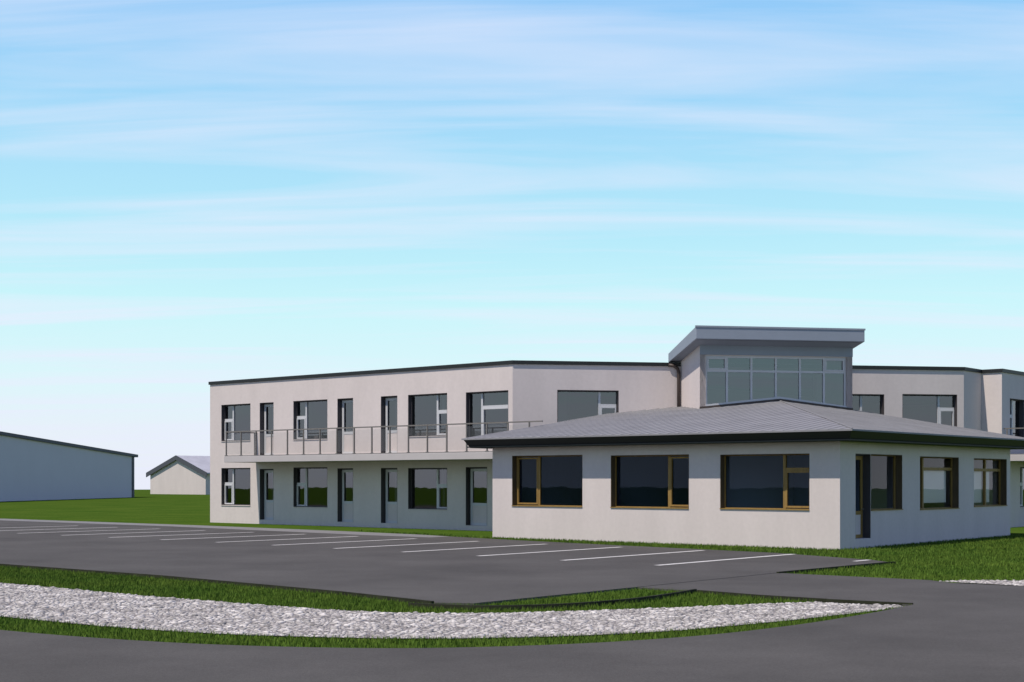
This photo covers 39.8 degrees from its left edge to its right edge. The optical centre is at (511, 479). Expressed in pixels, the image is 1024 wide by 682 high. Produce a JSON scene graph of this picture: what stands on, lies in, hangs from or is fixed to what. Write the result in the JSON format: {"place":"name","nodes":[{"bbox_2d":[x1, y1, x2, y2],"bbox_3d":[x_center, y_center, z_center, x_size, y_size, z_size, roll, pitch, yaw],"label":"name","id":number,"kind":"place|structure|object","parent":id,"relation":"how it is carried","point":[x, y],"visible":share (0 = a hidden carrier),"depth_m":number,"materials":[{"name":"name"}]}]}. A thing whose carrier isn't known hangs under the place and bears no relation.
{"place":"outdoors","nodes":[
{"label":"outdoors","id":0,"kind":"place"},
{"bbox_2d":[0,519,448,536],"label":"pavement","id":1,"kind":"structure","parent":0,"point":[315,531],"depth_m":52.39,"materials":[{"name":"grey concrete"}]},
{"bbox_2d":[0,584,902,637],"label":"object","id":2,"kind":"structure","parent":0,"point":[401,635],"depth_m":18.69,"materials":[{"name":"grey gravel"}]},
{"bbox_2d":[0,573,1023,681],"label":"road","id":3,"kind":"structure","parent":0,"point":[937,631],"depth_m":14.71,"materials":[{"name":"grey asphalt"}]},
{"bbox_2d":[0,489,1023,647],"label":"ground","id":4,"kind":"structure","parent":0,"point":[144,506],"depth_m":61.04,"materials":[{"name":"green plant"}]},
{"bbox_2d":[0,431,137,501],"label":"shed","id":5,"kind":"structure","parent":4,"relation":"on","point":[33,468],"depth_m":130.99,"materials":[{"name":"grey metal"}]},
{"bbox_2d":[146,455,209,494],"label":"garage","id":6,"kind":"structure","parent":4,"relation":"on","point":[176,474],"depth_m":178.56,"materials":[{"name":"white paint"}]},
{"bbox_2d":[0,564,433,603],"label":"kerb","id":7,"kind":"structure","parent":4,"relation":"on","point":[362,595],"depth_m":24.40,"materials":[{"name":"grey concrete"}]},
{"bbox_2d":[0,565,814,612],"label":"grass","id":8,"kind":"structure","parent":4,"relation":"on","point":[39,577],"depth_m":22.25,"materials":[{"name":"green plant"}]},
{"bbox_2d":[0,520,883,604],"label":"parking lot","id":9,"kind":"structure","parent":4,"relation":"on","point":[455,574],"depth_m":31.72,"materials":[{"name":"grey asphalt"}]},
{"bbox_2d":[81,530,204,534],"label":"parking line","id":10,"kind":"object","parent":9,"relation":"on","point":[141,532],"visible":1,"depth_m":48.39,"materials":[{"name":"paint"}]},
{"bbox_2d":[131,532,246,536],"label":"parking line","id":11,"kind":"object","parent":9,"relation":"on","point":[187,534],"visible":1,"depth_m":46.63,"materials":[{"name":"paint"}]},
{"bbox_2d":[163,534,297,539],"bbox_3d":[-8.729,1.809,44.779,0.170,0.001,5.780,0,0,40],"label":"parking line","id":12,"kind":"object","parent":9,"relation":"on","point":[220,537],"visible":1,"depth_m":44.21,"materials":[{"name":"paint"}]},
{"bbox_2d":[230,536,355,541],"bbox_3d":[-6.730,1.809,43.023,0.170,0.001,5.660,0,0,40],"label":"parking line","id":13,"kind":"object","parent":9,"relation":"on","point":[284,539],"visible":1,"depth_m":43.09,"materials":[{"name":"paint"}]},
{"bbox_2d":[283,539,399,544],"bbox_3d":[-4.782,1.809,41.206,0.170,0.001,5.700,0,0,40],"label":"parking line","id":14,"kind":"object","parent":9,"relation":"on","point":[334,542],"visible":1,"depth_m":40.69,"materials":[{"name":"paint"}]},
{"bbox_2d":[336,541,474,548],"bbox_3d":[-2.834,1.809,39.389,0.170,0.001,5.740,0,0,40],"label":"parking line","id":15,"kind":"object","parent":9,"relation":"on","point":[408,544],"visible":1,"depth_m":39.44,"materials":[{"name":"paint"}]},
{"bbox_2d":[406,544,539,551],"bbox_3d":[-0.887,1.809,37.572,0.170,0.001,5.780,0,0,40],"label":"parking line","id":16,"kind":"object","parent":9,"relation":"on","point":[468,548],"visible":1,"depth_m":37.14,"materials":[{"name":"paint"}]},
{"bbox_2d":[480,547,616,555],"bbox_3d":[1.061,1.809,35.755,0.170,0.001,5.820,0,0,40],"label":"parking line","id":17,"kind":"object","parent":9,"relation":"on","point":[547,551],"visible":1,"depth_m":35.59,"materials":[{"name":"paint"}]},
{"bbox_2d":[569,550,704,559],"bbox_3d":[3.009,1.809,33.938,0.170,0.001,5.860,0,0,40],"label":"parking line","id":18,"kind":"object","parent":9,"relation":"on","point":[634,555],"visible":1,"depth_m":33.72,"materials":[{"name":"paint"}]},
{"bbox_2d":[661,554,792,564],"bbox_3d":[4.956,1.809,32.121,0.170,0.001,5.900,0,0,40],"label":"parking line","id":19,"kind":"object","parent":9,"relation":"on","point":[725,559],"visible":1,"depth_m":32.03,"materials":[{"name":"paint"}]},
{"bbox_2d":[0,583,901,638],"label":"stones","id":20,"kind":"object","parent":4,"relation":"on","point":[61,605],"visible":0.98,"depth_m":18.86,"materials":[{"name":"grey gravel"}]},
{"bbox_2d":[0,604,909,647],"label":"grass","id":21,"kind":"structure","parent":4,"relation":"on","point":[250,638],"depth_m":16.44,"materials":[{"name":"green plant"}]},
{"bbox_2d":[408,589,696,609],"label":"kerb","id":22,"kind":"structure","parent":4,"relation":"on","point":[496,607],"depth_m":20.30,"materials":[{"name":"grey concrete"}]},
{"bbox_2d":[208,325,1023,549],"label":"building","id":23,"kind":"structure","parent":4,"relation":"on","point":[799,437],"depth_m":49.59,"materials":[{"name":"white paint"}]},
{"bbox_2d":[221,403,249,441],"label":"window","id":24,"kind":"structure","parent":23,"relation":"in","point":[224,421],"depth_m":60.73,"materials":[{"name":"white plastic"}]},
{"bbox_2d":[221,468,249,505],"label":"window","id":25,"kind":"structure","parent":23,"relation":"in","point":[224,484],"depth_m":60.73,"materials":[{"name":"white plastic"}]},
{"bbox_2d":[260,402,273,454],"bbox_3d":[-10.127,-2.110,58.917,0.880,2.200,0.254,0,0,40],"label":"door","id":26,"kind":"structure","parent":23,"relation":"in","point":[265,439],"depth_m":59.15,"materials":[{"name":"white plastic"}]},
{"bbox_2d":[260,469,273,519],"bbox_3d":[-10.127,0.610,58.917,0.880,2.120,0.254,0,0,40],"label":"door","id":27,"kind":"structure","parent":23,"relation":"in","point":[266,506],"depth_m":59.15,"materials":[{"name":"white plastic"}]},
{"bbox_2d":[293,399,326,439],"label":"window","id":28,"kind":"structure","parent":23,"relation":"in","point":[296,418],"depth_m":57.69,"materials":[{"name":"white plastic"}]},
{"bbox_2d":[293,467,326,507],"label":"window","id":29,"kind":"structure","parent":23,"relation":"in","point":[296,485],"depth_m":57.59,"materials":[{"name":"white plastic"}]},
{"bbox_2d":[337,398,352,453],"bbox_3d":[-6.496,-2.110,55.870,0.900,2.200,0.254,0,0,40],"label":"door","id":30,"kind":"structure","parent":23,"relation":"in","point":[345,439],"depth_m":56.11,"materials":[{"name":"white plastic"}]},
{"bbox_2d":[337,468,352,521],"bbox_3d":[-6.496,0.610,55.870,0.900,2.120,0.254,0,0,40],"label":"door","id":31,"kind":"structure","parent":23,"relation":"in","point":[344,508],"depth_m":56.08,"materials":[{"name":"white plastic"}]},
{"bbox_2d":[381,396,396,452],"bbox_3d":[-4.630,-2.110,54.304,0.890,2.200,0.254,0,0,40],"label":"door","id":32,"kind":"structure","parent":23,"relation":"in","point":[384,399],"depth_m":54.53,"materials":[{"name":"white plastic"}]},
{"bbox_2d":[381,468,396,522],"bbox_3d":[-4.630,0.610,54.304,0.890,2.120,0.254,0,0,40],"label":"door","id":33,"kind":"structure","parent":23,"relation":"in","point":[388,509],"depth_m":54.53,"materials":[{"name":"white plastic"}]},
{"bbox_2d":[408,393,446,436],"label":"window","id":34,"kind":"structure","parent":23,"relation":"in","point":[410,397],"depth_m":53.07,"materials":[{"name":"white plastic"}]},
{"bbox_2d":[408,468,446,509],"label":"window","id":35,"kind":"structure","parent":23,"relation":"in","point":[410,470],"depth_m":53.31,"materials":[{"name":"white plastic"}]},
{"bbox_2d":[466,467,486,525],"bbox_3d":[-1.210,0.605,51.435,1.040,2.130,0.254,0,0,40],"label":"door","id":36,"kind":"structure","parent":23,"relation":"in","point":[476,513],"depth_m":51.68,"materials":[{"name":"white plastic"}]},
{"bbox_2d":[466,390,507,436],"bbox_3d":[-0.849,-2.319,51.077,2.030,1.741,0.245,0,0,40],"label":"window","id":37,"kind":"structure","parent":23,"relation":"in","point":[468,394],"depth_m":51.36,"materials":[{"name":"white plastic"}]},
{"bbox_2d":[511,455,581,506],"bbox_3d":[1.140,0.041,43.574,2.770,1.581,0.300,0,0,40],"label":"window","id":38,"kind":"structure","parent":23,"relation":"in","point":[515,459],"depth_m":44.15,"materials":[{"name":"brown wood"}]},
{"bbox_2d":[557,390,618,421],"bbox_3d":[2.712,-2.405,50.812,2.260,1.610,0.209,0,0,-10],"label":"window","id":39,"kind":"structure","parent":23,"relation":"in","point":[616,406],"depth_m":50.91,"materials":[{"name":"white plastic"}]},
{"bbox_2d":[610,454,688,508],"bbox_3d":[4.055,0.056,41.128,2.740,1.551,0.300,0,0,40],"label":"window","id":40,"kind":"structure","parent":23,"relation":"in","point":[613,457],"depth_m":41.15,"materials":[{"name":"brown wood"}]},
{"bbox_2d":[720,453,808,509],"bbox_3d":[6.954,0.061,38.695,2.770,1.521,0.300,0,0,40],"label":"window","id":41,"kind":"structure","parent":23,"relation":"in","point":[723,458],"depth_m":38.52,"materials":[{"name":"brown wood"}]},
{"bbox_2d":[706,355,846,407],"bbox_3d":[9.263,-3.185,49.577,5.180,2.270,0.155,0,0,-10],"label":"window","id":42,"kind":"structure","parent":23,"relation":"in","point":[824,359],"depth_m":49.58,"materials":[{"name":"grey glass"}]},
{"bbox_2d":[855,454,870,538],"bbox_3d":[9.378,0.445,38.260,0.264,2.290,0.910,0,0,40],"label":"door","id":43,"kind":"structure","parent":23,"relation":"in","point":[863,516],"depth_m":38.55,"materials":[{"name":"black glass"}]},
{"bbox_2d":[852,394,883,414],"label":"window","id":44,"kind":"structure","parent":23,"relation":"in","point":[860,395],"depth_m":52.68,"materials":[{"name":"white glass"}]},
{"bbox_2d":[871,454,902,510],"bbox_3d":[10.333,0.076,39.361,0.300,1.551,1.990,0,0,40],"label":"window","id":45,"kind":"structure","parent":23,"relation":"in","point":[897,459],"depth_m":40.11,"materials":[{"name":"brown wood"}]},
{"bbox_2d":[902,394,956,425],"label":"window","id":46,"kind":"structure","parent":23,"relation":"in","point":[954,410],"depth_m":53.19,"materials":[{"name":"white glass"}]},
{"bbox_2d":[920,456,959,509],"bbox_3d":[12.636,0.101,42.111,0.300,1.561,2.820,0,0,40],"label":"window","id":47,"kind":"structure","parent":23,"relation":"in","point":[954,461],"depth_m":43.10,"materials":[{"name":"brown glass"}]},
{"bbox_2d":[974,458,1007,506],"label":"window","id":48,"kind":"structure","parent":23,"relation":"in","point":[1002,463],"depth_m":46.11,"materials":[{"name":"brown glass"}]},
{"bbox_2d":[1010,398,1023,436],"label":"window","id":49,"kind":"structure","parent":23,"relation":"in","point":[1020,402],"depth_m":55.82,"materials":[{"name":"white glass"}]},
{"bbox_2d":[1020,467,1023,507],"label":"window","id":50,"kind":"structure","parent":23,"relation":"in","point":[1021,468],"depth_m":56.00,"materials":[{"name":"white glass"}]},
{"bbox_2d":[361,529,1023,580],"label":"grass","id":51,"kind":"structure","parent":4,"relation":"on","point":[936,548],"depth_m":34.64,"materials":[{"name":"green plant"}]},
{"bbox_2d":[697,590,825,601],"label":"kerb","id":52,"kind":"structure","parent":4,"relation":"on","point":[779,597],"depth_m":21.92,"materials":[{"name":"grey concrete"}]},
{"bbox_2d":[776,561,895,572],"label":"kerb","id":53,"kind":"structure","parent":4,"relation":"on","point":[815,569],"depth_m":28.98,"materials":[{"name":"grey concrete"}]},
{"bbox_2d":[826,599,912,605],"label":"kerb","id":54,"kind":"structure","parent":4,"relation":"on","point":[859,602],"depth_m":20.98,"materials":[{"name":"grey concrete"}]},
{"bbox_2d":[939,580,1023,585],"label":"footpath","id":55,"kind":"structure","parent":4,"relation":"on","point":[994,583],"depth_m":24.68,"materials":[{"name":"grey gravel"}]},
{"bbox_2d":[0,0,1023,489],"label":"sky","id":56,"kind":"structure","parent":0,"point":[194,194],"materials":[{"name":"blue"}]}
]}

